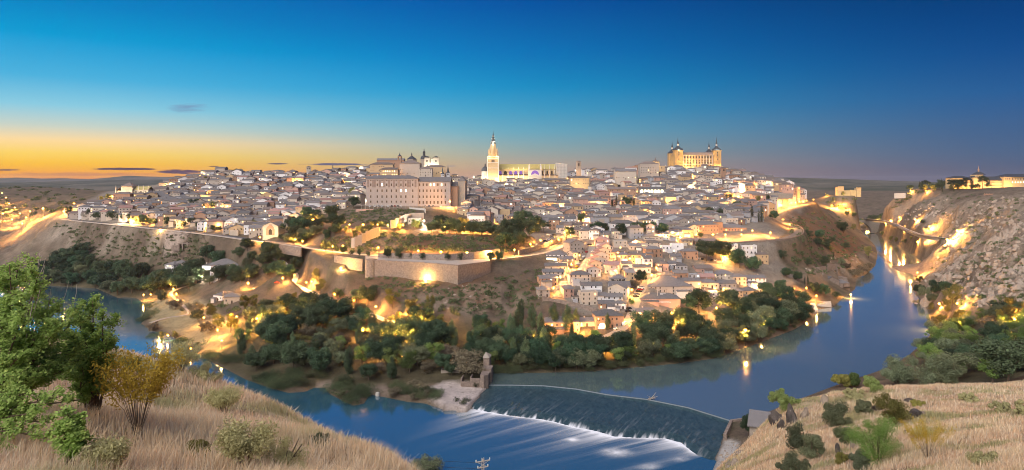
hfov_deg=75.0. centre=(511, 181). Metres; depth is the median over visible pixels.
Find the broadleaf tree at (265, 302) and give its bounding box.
[255,298,274,307]
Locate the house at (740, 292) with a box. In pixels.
[716,286,742,297]
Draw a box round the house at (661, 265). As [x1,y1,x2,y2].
[655,259,668,271]
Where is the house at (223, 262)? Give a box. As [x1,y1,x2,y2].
[210,256,238,283]
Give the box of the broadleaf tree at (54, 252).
[49,250,62,259]
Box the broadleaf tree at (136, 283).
[132,277,143,291]
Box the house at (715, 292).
[708,290,719,298]
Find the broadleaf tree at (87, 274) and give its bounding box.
[81,269,98,279]
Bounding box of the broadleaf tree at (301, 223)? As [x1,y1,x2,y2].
[289,217,306,229]
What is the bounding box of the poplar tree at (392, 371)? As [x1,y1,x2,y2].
[386,356,397,379]
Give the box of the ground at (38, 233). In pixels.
[0,167,1023,469]
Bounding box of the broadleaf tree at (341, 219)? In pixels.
[328,215,345,224]
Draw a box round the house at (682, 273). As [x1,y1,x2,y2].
[669,270,688,277]
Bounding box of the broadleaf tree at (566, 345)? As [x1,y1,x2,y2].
[562,341,586,360]
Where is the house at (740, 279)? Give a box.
[730,272,746,285]
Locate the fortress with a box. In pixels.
[668,137,721,167]
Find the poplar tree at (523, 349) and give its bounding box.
[520,336,529,364]
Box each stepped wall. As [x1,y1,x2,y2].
[351,227,379,247]
[390,213,423,227]
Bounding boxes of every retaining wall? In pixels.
[271,241,301,256]
[334,256,363,270]
[356,209,376,211]
[375,260,490,284]
[409,207,425,212]
[731,225,803,243]
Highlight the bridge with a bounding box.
[859,220,879,232]
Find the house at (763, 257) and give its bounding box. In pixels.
[755,251,768,264]
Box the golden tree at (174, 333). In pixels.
[171,330,178,336]
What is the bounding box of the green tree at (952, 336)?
[940,331,964,346]
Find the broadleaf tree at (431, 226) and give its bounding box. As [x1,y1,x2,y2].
[426,222,436,232]
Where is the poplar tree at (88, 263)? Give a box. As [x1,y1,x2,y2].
[86,259,91,269]
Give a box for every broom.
[74,429,133,469]
[87,336,186,434]
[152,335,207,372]
[186,361,223,381]
[200,382,243,414]
[210,411,280,467]
[253,435,310,469]
[842,387,864,399]
[898,415,957,457]
[910,425,932,437]
[957,392,979,402]
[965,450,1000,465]
[987,400,1011,412]
[1013,399,1023,413]
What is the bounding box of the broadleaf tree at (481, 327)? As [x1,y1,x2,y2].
[471,323,486,337]
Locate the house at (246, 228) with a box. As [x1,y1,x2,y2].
[243,221,257,234]
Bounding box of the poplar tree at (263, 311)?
[256,305,267,320]
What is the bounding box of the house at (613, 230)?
[611,228,617,237]
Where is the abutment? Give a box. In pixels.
[723,418,741,440]
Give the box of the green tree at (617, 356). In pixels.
[610,347,624,360]
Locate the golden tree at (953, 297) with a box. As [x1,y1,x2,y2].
[942,283,961,311]
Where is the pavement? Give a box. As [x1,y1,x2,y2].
[60,219,582,259]
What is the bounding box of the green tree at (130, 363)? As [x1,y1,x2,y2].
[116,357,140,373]
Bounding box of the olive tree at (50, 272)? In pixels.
[44,269,58,276]
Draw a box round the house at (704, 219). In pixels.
[699,217,711,220]
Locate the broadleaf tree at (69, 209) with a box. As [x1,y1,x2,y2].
[65,206,72,213]
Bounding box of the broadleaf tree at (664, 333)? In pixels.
[652,324,676,347]
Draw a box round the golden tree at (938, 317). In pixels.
[936,315,948,322]
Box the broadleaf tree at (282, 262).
[274,260,285,265]
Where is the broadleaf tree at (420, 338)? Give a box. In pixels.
[414,330,440,346]
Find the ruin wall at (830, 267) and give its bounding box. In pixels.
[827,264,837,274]
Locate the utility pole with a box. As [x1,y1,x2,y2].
[475,457,489,469]
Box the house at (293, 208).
[284,207,295,212]
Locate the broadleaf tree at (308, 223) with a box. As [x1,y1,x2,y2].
[305,219,310,226]
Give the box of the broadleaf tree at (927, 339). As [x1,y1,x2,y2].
[921,337,942,352]
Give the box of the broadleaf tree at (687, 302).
[680,294,698,307]
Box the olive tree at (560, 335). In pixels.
[552,333,567,339]
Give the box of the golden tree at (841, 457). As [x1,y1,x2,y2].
[835,452,848,464]
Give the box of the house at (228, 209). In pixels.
[223,207,234,211]
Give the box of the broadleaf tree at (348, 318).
[343,315,356,330]
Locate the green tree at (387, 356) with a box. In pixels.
[381,346,402,362]
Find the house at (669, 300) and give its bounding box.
[639,289,680,308]
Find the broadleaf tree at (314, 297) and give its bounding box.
[305,293,330,306]
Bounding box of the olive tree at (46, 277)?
[38,275,50,284]
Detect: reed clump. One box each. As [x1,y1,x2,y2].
[133,315,149,321]
[140,300,157,307]
[140,313,155,319]
[141,307,159,314]
[172,336,194,343]
[197,349,216,358]
[198,351,226,361]
[208,352,234,363]
[219,351,242,362]
[226,352,246,361]
[251,371,271,381]
[255,374,279,385]
[265,375,291,388]
[265,376,287,388]
[266,368,282,376]
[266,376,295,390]
[273,375,300,386]
[307,368,331,377]
[319,380,345,393]
[330,374,355,384]
[333,380,353,390]
[341,390,360,405]
[347,388,369,397]
[349,382,376,396]
[353,385,379,398]
[387,380,406,391]
[397,382,412,393]
[399,387,409,394]
[405,385,424,394]
[409,389,424,398]
[421,389,439,400]
[429,389,444,400]
[493,364,506,372]
[494,364,507,373]
[502,365,514,373]
[505,366,520,373]
[687,351,701,358]
[710,349,724,357]
[711,351,723,357]
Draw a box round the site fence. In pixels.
[162,232,206,257]
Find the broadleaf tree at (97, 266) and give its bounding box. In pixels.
[90,260,105,273]
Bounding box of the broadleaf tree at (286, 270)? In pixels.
[275,264,294,276]
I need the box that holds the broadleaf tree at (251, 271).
[241,265,259,281]
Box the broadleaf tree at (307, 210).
[299,206,311,215]
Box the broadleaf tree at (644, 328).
[637,323,656,339]
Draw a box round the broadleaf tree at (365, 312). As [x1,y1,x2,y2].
[353,306,370,319]
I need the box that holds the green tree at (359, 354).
[354,343,371,363]
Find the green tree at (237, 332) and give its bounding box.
[234,327,251,340]
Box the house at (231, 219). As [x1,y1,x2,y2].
[226,216,235,221]
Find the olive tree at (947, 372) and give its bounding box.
[934,357,962,383]
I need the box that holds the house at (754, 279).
[744,274,766,288]
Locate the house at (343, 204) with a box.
[336,199,349,208]
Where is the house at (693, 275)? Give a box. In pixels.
[688,273,699,277]
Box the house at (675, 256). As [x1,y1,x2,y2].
[668,252,681,262]
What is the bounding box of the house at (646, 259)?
[641,255,652,266]
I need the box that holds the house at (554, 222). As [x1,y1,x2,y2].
[548,217,559,229]
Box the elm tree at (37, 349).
[0,251,91,399]
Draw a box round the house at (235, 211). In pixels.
[230,208,245,213]
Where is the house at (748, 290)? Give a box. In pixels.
[739,286,758,294]
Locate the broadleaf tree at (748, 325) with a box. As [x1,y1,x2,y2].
[737,321,750,329]
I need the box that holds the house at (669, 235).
[660,231,675,240]
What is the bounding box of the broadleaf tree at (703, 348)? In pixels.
[694,336,712,352]
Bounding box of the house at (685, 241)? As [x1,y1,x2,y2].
[678,237,693,245]
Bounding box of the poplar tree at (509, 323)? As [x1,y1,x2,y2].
[506,313,514,328]
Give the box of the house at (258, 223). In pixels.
[252,222,268,224]
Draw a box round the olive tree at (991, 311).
[982,304,1012,318]
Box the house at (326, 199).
[320,197,331,201]
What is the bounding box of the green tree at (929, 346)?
[915,342,937,363]
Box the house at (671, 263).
[666,260,676,268]
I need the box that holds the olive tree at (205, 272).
[199,270,209,277]
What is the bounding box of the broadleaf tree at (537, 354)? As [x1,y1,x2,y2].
[529,347,552,363]
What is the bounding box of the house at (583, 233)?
[579,227,590,238]
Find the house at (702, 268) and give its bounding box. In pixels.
[691,264,713,272]
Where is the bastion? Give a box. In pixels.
[365,258,376,277]
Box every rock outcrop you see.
[915,211,936,227]
[915,271,952,306]
[945,255,965,274]
[969,236,1002,260]
[976,287,1006,308]
[994,223,1023,238]
[994,264,1023,280]
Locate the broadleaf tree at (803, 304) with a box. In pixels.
[795,301,811,311]
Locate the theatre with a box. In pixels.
[613,169,635,184]
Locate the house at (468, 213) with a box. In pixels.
[467,212,484,218]
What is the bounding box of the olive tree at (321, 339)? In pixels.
[310,334,327,346]
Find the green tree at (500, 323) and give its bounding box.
[492,318,505,328]
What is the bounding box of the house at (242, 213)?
[236,211,252,215]
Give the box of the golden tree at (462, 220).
[458,217,468,222]
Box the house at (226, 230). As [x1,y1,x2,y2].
[223,225,233,234]
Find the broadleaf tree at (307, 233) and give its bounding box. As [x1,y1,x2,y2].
[302,228,314,237]
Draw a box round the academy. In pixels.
[946,166,1023,188]
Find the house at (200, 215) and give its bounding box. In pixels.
[192,212,206,218]
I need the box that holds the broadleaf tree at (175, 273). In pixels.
[172,272,189,284]
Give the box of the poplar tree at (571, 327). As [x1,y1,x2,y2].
[569,321,574,336]
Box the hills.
[0,177,945,186]
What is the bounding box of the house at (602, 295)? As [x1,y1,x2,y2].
[596,292,607,299]
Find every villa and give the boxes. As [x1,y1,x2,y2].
[741,191,759,196]
[770,181,788,190]
[779,182,793,195]
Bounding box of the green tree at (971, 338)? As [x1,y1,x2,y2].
[964,335,980,342]
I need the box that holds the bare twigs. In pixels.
[23,254,76,351]
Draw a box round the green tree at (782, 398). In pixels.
[767,388,801,410]
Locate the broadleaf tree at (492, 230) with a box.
[488,224,498,233]
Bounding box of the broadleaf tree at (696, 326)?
[686,318,708,337]
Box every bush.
[0,368,79,452]
[292,377,310,385]
[307,432,329,447]
[333,387,346,397]
[410,453,444,469]
[515,365,526,371]
[525,361,542,369]
[601,360,615,367]
[634,359,644,365]
[832,426,854,444]
[848,448,872,469]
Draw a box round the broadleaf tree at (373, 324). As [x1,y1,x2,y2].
[367,322,384,330]
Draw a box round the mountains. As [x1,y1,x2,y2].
[0,176,185,182]
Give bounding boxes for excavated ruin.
[171,242,188,250]
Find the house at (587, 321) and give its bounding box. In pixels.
[579,316,594,326]
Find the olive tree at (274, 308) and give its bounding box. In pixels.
[260,304,285,315]
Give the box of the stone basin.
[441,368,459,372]
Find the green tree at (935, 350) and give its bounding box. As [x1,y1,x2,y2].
[931,347,942,353]
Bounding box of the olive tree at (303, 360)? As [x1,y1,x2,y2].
[298,353,313,365]
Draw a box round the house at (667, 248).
[659,245,672,252]
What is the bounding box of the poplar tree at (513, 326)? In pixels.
[509,319,515,330]
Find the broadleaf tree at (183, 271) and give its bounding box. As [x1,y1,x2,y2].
[171,267,190,277]
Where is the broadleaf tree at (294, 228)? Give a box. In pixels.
[288,225,299,233]
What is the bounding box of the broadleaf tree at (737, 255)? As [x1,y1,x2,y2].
[728,248,747,267]
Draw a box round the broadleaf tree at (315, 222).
[310,219,322,226]
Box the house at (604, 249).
[593,246,611,259]
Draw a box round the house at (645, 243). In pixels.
[628,240,660,247]
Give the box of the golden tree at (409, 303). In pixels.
[405,299,421,315]
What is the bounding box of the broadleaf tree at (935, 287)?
[928,279,943,292]
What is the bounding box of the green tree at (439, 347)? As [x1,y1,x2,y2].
[425,342,444,362]
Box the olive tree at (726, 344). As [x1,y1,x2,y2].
[716,337,737,351]
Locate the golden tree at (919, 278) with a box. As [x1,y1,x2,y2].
[915,276,923,282]
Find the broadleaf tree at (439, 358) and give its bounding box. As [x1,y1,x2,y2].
[433,352,451,366]
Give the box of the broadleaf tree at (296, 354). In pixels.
[278,339,309,366]
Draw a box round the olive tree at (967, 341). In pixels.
[951,339,975,349]
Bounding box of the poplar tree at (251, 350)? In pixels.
[248,345,255,366]
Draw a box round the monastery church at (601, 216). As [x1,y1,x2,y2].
[590,211,622,222]
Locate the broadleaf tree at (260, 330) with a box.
[254,323,267,341]
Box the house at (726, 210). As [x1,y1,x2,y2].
[723,208,733,213]
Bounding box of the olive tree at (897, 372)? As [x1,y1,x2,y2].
[879,353,915,384]
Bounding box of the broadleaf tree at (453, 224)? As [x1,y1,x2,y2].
[450,219,461,233]
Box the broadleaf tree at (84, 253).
[73,250,92,257]
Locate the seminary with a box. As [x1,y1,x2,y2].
[366,175,466,205]
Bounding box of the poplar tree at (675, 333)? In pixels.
[671,328,679,341]
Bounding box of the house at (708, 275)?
[697,270,714,280]
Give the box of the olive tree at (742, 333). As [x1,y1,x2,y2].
[735,328,753,343]
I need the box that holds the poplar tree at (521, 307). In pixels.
[518,298,524,317]
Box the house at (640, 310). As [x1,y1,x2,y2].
[635,306,661,318]
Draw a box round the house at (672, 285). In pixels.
[647,276,693,298]
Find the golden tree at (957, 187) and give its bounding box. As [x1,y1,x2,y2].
[954,183,961,189]
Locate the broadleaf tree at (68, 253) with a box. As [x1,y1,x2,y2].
[58,250,75,256]
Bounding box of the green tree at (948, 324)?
[942,319,960,330]
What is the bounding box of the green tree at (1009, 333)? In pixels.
[997,329,1011,335]
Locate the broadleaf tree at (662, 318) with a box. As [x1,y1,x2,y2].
[651,309,675,327]
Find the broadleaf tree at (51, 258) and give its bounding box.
[46,254,64,266]
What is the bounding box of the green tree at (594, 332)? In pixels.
[587,330,599,336]
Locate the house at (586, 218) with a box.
[582,215,589,221]
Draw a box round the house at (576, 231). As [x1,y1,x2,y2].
[565,224,580,236]
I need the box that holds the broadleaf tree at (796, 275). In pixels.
[793,271,802,278]
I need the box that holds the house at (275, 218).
[270,216,282,221]
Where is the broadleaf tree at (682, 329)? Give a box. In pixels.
[675,324,692,337]
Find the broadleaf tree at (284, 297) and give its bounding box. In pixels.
[275,293,296,307]
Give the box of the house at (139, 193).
[134,192,145,196]
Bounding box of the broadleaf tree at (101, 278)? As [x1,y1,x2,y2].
[94,274,119,290]
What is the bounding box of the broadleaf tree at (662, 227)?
[656,223,668,232]
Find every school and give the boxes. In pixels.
[689,221,718,233]
[711,220,722,232]
[723,224,746,230]
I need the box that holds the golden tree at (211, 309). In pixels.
[205,303,217,318]
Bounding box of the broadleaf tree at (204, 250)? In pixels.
[198,244,214,262]
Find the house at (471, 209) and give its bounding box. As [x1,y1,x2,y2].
[469,206,480,211]
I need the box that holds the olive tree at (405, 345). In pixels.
[397,341,415,355]
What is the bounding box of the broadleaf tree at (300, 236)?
[295,233,307,240]
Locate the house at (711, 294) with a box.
[698,288,713,302]
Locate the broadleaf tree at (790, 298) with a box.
[782,296,799,306]
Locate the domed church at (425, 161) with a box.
[420,149,439,166]
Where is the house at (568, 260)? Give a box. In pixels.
[557,255,574,266]
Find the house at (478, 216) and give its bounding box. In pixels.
[468,212,485,221]
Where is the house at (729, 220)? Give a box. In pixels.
[722,218,737,223]
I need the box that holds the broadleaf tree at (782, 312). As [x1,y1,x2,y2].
[770,307,791,321]
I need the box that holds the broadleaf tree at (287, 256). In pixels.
[282,254,294,261]
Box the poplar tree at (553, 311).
[548,302,558,324]
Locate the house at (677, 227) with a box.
[670,225,680,229]
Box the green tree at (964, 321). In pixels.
[952,317,973,330]
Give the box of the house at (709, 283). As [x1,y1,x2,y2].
[701,278,718,288]
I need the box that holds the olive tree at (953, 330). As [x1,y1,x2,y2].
[943,327,967,340]
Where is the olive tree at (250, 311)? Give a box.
[242,306,267,320]
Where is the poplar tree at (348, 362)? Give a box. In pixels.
[342,344,355,374]
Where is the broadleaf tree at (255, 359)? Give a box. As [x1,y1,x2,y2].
[242,351,269,370]
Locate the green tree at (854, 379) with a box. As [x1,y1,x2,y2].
[848,372,860,386]
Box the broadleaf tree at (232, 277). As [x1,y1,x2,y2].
[226,272,238,283]
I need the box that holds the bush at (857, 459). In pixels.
[848,448,872,469]
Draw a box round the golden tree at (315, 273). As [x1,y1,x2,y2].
[312,268,318,281]
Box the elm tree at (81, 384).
[60,292,125,415]
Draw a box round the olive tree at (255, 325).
[251,321,260,332]
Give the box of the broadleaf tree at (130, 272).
[126,268,138,276]
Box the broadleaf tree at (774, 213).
[769,210,778,217]
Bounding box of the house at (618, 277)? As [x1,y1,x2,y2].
[607,271,625,280]
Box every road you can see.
[67,219,577,258]
[253,284,390,320]
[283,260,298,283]
[342,227,496,235]
[566,246,594,285]
[602,274,656,338]
[727,202,811,242]
[862,218,940,237]
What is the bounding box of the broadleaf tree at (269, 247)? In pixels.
[259,243,279,252]
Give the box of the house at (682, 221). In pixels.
[672,217,690,225]
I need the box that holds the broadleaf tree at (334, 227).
[328,223,341,232]
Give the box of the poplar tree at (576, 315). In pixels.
[573,307,579,319]
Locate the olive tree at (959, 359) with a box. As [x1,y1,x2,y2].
[933,351,978,379]
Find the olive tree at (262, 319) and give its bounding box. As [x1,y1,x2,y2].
[258,316,264,323]
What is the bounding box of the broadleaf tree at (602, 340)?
[594,336,618,356]
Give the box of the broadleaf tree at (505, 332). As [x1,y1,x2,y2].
[500,327,514,344]
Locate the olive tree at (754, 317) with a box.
[745,310,765,327]
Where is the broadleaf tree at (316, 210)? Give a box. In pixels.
[310,208,322,218]
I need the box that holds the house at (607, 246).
[596,243,613,248]
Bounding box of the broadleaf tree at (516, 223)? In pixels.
[509,218,525,233]
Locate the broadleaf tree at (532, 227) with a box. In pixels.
[523,220,540,234]
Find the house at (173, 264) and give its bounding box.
[164,261,178,270]
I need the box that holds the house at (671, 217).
[663,214,678,220]
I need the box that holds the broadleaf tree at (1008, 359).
[967,337,1023,380]
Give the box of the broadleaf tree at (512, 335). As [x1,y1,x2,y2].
[506,331,521,344]
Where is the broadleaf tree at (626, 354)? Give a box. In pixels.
[612,349,631,361]
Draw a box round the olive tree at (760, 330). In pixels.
[750,323,768,340]
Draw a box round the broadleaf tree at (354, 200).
[348,197,360,207]
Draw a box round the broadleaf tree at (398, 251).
[394,247,402,257]
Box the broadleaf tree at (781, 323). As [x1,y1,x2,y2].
[774,319,789,329]
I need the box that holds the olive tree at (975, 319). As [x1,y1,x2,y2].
[959,314,977,326]
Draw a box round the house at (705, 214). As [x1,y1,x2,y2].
[699,212,710,216]
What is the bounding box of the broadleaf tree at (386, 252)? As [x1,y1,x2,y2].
[383,248,391,256]
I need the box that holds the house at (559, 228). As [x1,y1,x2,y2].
[556,225,563,233]
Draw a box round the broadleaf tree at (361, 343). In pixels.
[359,340,373,352]
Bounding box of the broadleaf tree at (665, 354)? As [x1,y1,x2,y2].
[658,346,674,357]
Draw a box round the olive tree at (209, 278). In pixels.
[201,275,213,284]
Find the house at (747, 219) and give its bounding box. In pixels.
[744,216,749,223]
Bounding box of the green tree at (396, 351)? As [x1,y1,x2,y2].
[391,343,399,360]
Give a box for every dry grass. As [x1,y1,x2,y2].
[0,329,422,469]
[716,379,1023,469]
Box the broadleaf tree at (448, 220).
[444,217,455,231]
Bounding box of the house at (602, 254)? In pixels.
[590,250,608,260]
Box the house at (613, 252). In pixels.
[610,249,618,257]
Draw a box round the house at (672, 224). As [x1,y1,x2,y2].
[664,221,679,228]
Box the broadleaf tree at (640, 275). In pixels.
[634,269,646,282]
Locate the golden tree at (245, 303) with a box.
[239,296,251,307]
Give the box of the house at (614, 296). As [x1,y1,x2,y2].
[606,292,622,300]
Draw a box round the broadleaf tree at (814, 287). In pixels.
[808,282,819,291]
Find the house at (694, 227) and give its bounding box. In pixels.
[684,224,698,235]
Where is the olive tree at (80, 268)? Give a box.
[74,264,88,272]
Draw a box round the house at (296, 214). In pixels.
[288,212,301,217]
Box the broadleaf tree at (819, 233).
[814,229,824,236]
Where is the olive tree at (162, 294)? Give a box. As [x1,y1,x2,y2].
[155,289,167,299]
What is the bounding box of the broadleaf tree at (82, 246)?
[71,242,91,250]
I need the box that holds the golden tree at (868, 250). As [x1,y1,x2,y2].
[864,246,872,257]
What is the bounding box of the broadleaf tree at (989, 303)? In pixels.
[986,300,1005,305]
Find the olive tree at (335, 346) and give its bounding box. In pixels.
[323,338,344,354]
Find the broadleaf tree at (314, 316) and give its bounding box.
[299,305,328,329]
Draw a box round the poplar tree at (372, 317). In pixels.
[367,310,376,323]
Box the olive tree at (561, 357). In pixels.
[551,347,571,365]
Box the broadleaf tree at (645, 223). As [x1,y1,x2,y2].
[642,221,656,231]
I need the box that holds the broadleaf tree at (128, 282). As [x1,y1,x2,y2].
[118,276,138,292]
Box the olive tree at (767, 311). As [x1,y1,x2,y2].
[756,304,775,319]
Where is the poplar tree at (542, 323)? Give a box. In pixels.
[539,317,544,326]
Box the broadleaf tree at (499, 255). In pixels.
[495,250,503,259]
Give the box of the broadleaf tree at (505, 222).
[499,218,512,229]
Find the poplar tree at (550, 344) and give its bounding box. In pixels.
[545,334,552,350]
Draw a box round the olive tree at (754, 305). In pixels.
[747,301,758,311]
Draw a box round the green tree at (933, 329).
[924,326,939,335]
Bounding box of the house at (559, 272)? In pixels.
[541,267,564,277]
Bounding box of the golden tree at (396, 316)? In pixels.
[388,311,401,322]
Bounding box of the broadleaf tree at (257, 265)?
[244,263,259,268]
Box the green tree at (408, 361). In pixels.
[396,350,417,372]
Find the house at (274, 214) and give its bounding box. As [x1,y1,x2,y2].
[268,212,280,216]
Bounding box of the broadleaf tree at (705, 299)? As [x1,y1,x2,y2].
[686,287,712,312]
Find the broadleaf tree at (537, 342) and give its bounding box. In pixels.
[525,336,550,350]
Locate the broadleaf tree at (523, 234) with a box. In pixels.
[514,232,526,242]
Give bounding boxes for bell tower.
[576,160,580,175]
[721,167,725,177]
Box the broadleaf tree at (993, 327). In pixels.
[977,321,1008,338]
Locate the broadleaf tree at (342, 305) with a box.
[322,296,353,316]
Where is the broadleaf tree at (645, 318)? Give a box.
[628,310,654,328]
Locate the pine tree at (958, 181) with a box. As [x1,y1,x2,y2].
[953,179,963,183]
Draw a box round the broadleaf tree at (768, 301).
[756,296,782,309]
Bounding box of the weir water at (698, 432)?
[472,384,729,459]
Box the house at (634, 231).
[626,222,642,238]
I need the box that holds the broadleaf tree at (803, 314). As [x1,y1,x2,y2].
[794,307,809,320]
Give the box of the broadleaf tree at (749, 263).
[744,256,761,271]
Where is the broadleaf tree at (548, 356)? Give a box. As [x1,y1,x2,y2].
[543,349,566,370]
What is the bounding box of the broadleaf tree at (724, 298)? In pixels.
[714,288,744,306]
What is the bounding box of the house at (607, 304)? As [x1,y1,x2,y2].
[597,298,615,309]
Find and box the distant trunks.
[99,186,988,298]
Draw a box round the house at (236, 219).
[234,215,243,223]
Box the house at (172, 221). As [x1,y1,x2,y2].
[168,216,184,226]
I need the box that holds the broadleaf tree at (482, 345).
[474,337,495,352]
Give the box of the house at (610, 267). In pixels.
[604,261,620,274]
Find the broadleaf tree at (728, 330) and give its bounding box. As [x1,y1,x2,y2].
[719,327,740,338]
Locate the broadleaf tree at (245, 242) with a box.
[239,238,254,250]
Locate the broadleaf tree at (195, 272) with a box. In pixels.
[190,266,202,281]
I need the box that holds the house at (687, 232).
[679,227,693,237]
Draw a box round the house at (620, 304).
[615,299,627,310]
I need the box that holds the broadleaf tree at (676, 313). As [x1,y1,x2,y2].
[672,305,689,320]
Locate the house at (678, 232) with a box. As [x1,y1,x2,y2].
[665,229,681,237]
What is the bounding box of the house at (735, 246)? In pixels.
[731,243,737,251]
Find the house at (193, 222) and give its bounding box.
[190,218,202,226]
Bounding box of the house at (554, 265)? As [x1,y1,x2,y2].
[544,263,566,272]
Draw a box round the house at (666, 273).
[655,271,677,277]
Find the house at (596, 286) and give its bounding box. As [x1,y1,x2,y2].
[579,278,602,291]
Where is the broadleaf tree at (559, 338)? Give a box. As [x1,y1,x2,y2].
[551,335,565,346]
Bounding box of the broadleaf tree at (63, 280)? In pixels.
[55,272,70,282]
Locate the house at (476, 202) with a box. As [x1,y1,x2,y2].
[464,197,478,206]
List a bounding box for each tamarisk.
[144,322,158,330]
[165,299,182,309]
[185,300,204,313]
[198,320,216,332]
[294,323,316,338]
[331,331,352,344]
[376,359,386,372]
[388,386,401,397]
[407,379,421,385]
[410,392,418,398]
[415,382,429,388]
[421,359,437,373]
[434,344,458,357]
[449,348,485,374]
[630,280,639,287]
[841,263,851,267]
[848,269,863,276]
[856,263,871,273]
[863,262,874,267]
[978,317,996,327]
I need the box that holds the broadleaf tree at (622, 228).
[614,223,626,233]
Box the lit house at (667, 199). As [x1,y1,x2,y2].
[664,197,675,202]
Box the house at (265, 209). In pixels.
[263,207,272,213]
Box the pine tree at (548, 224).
[538,220,551,232]
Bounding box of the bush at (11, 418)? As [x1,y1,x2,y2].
[0,368,79,452]
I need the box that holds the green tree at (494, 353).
[483,350,498,364]
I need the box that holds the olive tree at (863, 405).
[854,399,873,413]
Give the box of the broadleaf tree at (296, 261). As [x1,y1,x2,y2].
[290,255,303,268]
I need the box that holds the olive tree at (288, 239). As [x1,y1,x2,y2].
[282,233,291,241]
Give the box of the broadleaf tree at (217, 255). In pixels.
[209,250,224,261]
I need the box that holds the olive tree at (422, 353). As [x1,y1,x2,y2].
[402,345,430,365]
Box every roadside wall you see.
[378,249,499,260]
[518,237,561,254]
[865,218,944,240]
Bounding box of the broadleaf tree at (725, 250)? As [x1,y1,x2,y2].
[714,239,733,260]
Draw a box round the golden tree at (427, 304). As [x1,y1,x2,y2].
[424,294,434,317]
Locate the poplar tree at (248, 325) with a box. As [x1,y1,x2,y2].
[245,314,253,334]
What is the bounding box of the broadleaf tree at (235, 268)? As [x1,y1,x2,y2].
[225,264,242,274]
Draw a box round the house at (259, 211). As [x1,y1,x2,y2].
[255,209,262,214]
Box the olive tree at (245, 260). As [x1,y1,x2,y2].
[241,257,252,266]
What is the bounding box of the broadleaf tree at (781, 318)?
[774,313,789,322]
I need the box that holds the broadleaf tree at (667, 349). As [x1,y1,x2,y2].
[660,347,675,360]
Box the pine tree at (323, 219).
[318,217,327,225]
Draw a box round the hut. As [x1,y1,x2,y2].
[747,409,770,437]
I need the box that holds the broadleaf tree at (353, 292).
[350,288,364,302]
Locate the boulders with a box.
[439,195,1023,469]
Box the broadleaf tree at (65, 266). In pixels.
[60,263,71,271]
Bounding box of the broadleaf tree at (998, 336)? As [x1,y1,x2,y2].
[981,332,1009,343]
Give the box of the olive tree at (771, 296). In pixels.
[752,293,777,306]
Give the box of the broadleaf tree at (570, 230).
[564,226,574,234]
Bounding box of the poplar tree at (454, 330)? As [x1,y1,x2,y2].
[445,319,458,347]
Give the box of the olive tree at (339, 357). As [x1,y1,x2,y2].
[332,351,344,365]
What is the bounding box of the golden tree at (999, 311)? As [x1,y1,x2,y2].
[995,309,1007,320]
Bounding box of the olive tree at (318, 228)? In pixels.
[309,224,322,234]
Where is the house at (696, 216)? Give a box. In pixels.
[691,213,702,220]
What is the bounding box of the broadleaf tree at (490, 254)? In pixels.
[487,251,495,261]
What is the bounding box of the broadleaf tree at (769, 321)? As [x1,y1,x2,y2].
[759,315,776,327]
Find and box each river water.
[0,284,715,469]
[489,229,929,419]
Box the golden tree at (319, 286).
[314,278,325,294]
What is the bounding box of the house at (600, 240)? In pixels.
[594,236,609,245]
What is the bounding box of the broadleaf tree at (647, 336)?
[637,332,655,342]
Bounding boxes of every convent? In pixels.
[370,162,394,172]
[377,158,404,167]
[400,160,421,177]
[608,220,633,234]
[637,187,665,194]
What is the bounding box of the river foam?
[469,409,695,454]
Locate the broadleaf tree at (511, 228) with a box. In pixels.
[507,225,517,237]
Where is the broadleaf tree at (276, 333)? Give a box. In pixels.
[263,319,292,346]
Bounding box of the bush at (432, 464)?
[410,453,444,469]
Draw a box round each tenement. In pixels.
[662,206,681,214]
[682,209,704,214]
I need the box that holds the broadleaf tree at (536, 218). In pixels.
[524,215,546,232]
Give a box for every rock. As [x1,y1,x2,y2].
[768,410,781,425]
[777,419,784,428]
[786,403,797,423]
[800,407,808,418]
[820,394,828,403]
[835,443,841,451]
[909,408,923,418]
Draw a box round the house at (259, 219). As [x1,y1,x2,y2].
[252,218,264,221]
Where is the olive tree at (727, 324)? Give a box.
[713,318,738,329]
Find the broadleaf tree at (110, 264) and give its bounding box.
[103,260,121,271]
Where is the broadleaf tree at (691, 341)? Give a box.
[681,337,696,350]
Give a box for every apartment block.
[380,167,399,174]
[419,167,432,176]
[426,165,444,176]
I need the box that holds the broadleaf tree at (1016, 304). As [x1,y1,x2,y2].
[1004,301,1023,307]
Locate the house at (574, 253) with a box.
[568,250,577,259]
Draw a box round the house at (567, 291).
[559,285,574,297]
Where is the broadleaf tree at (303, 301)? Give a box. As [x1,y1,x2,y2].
[290,291,316,307]
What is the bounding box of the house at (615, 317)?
[591,309,623,329]
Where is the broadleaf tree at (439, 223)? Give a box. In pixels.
[434,221,441,229]
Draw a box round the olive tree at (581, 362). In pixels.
[566,355,586,368]
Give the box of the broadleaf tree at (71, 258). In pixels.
[67,256,77,264]
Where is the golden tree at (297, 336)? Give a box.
[294,333,311,344]
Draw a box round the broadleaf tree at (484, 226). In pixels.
[470,220,493,232]
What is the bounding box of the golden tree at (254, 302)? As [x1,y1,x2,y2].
[247,294,257,305]
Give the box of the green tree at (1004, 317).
[996,314,1011,321]
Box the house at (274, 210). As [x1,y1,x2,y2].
[267,208,280,213]
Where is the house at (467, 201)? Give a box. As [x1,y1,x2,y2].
[461,199,472,203]
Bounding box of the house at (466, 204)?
[460,203,472,206]
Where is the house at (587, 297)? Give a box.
[578,289,597,304]
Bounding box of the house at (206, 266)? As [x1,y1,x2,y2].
[202,262,211,269]
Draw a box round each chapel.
[263,215,289,239]
[652,158,664,171]
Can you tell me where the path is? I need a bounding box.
[149,285,189,322]
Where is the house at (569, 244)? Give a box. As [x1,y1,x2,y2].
[563,238,584,253]
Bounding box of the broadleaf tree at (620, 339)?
[609,330,634,348]
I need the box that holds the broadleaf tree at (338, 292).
[332,288,344,298]

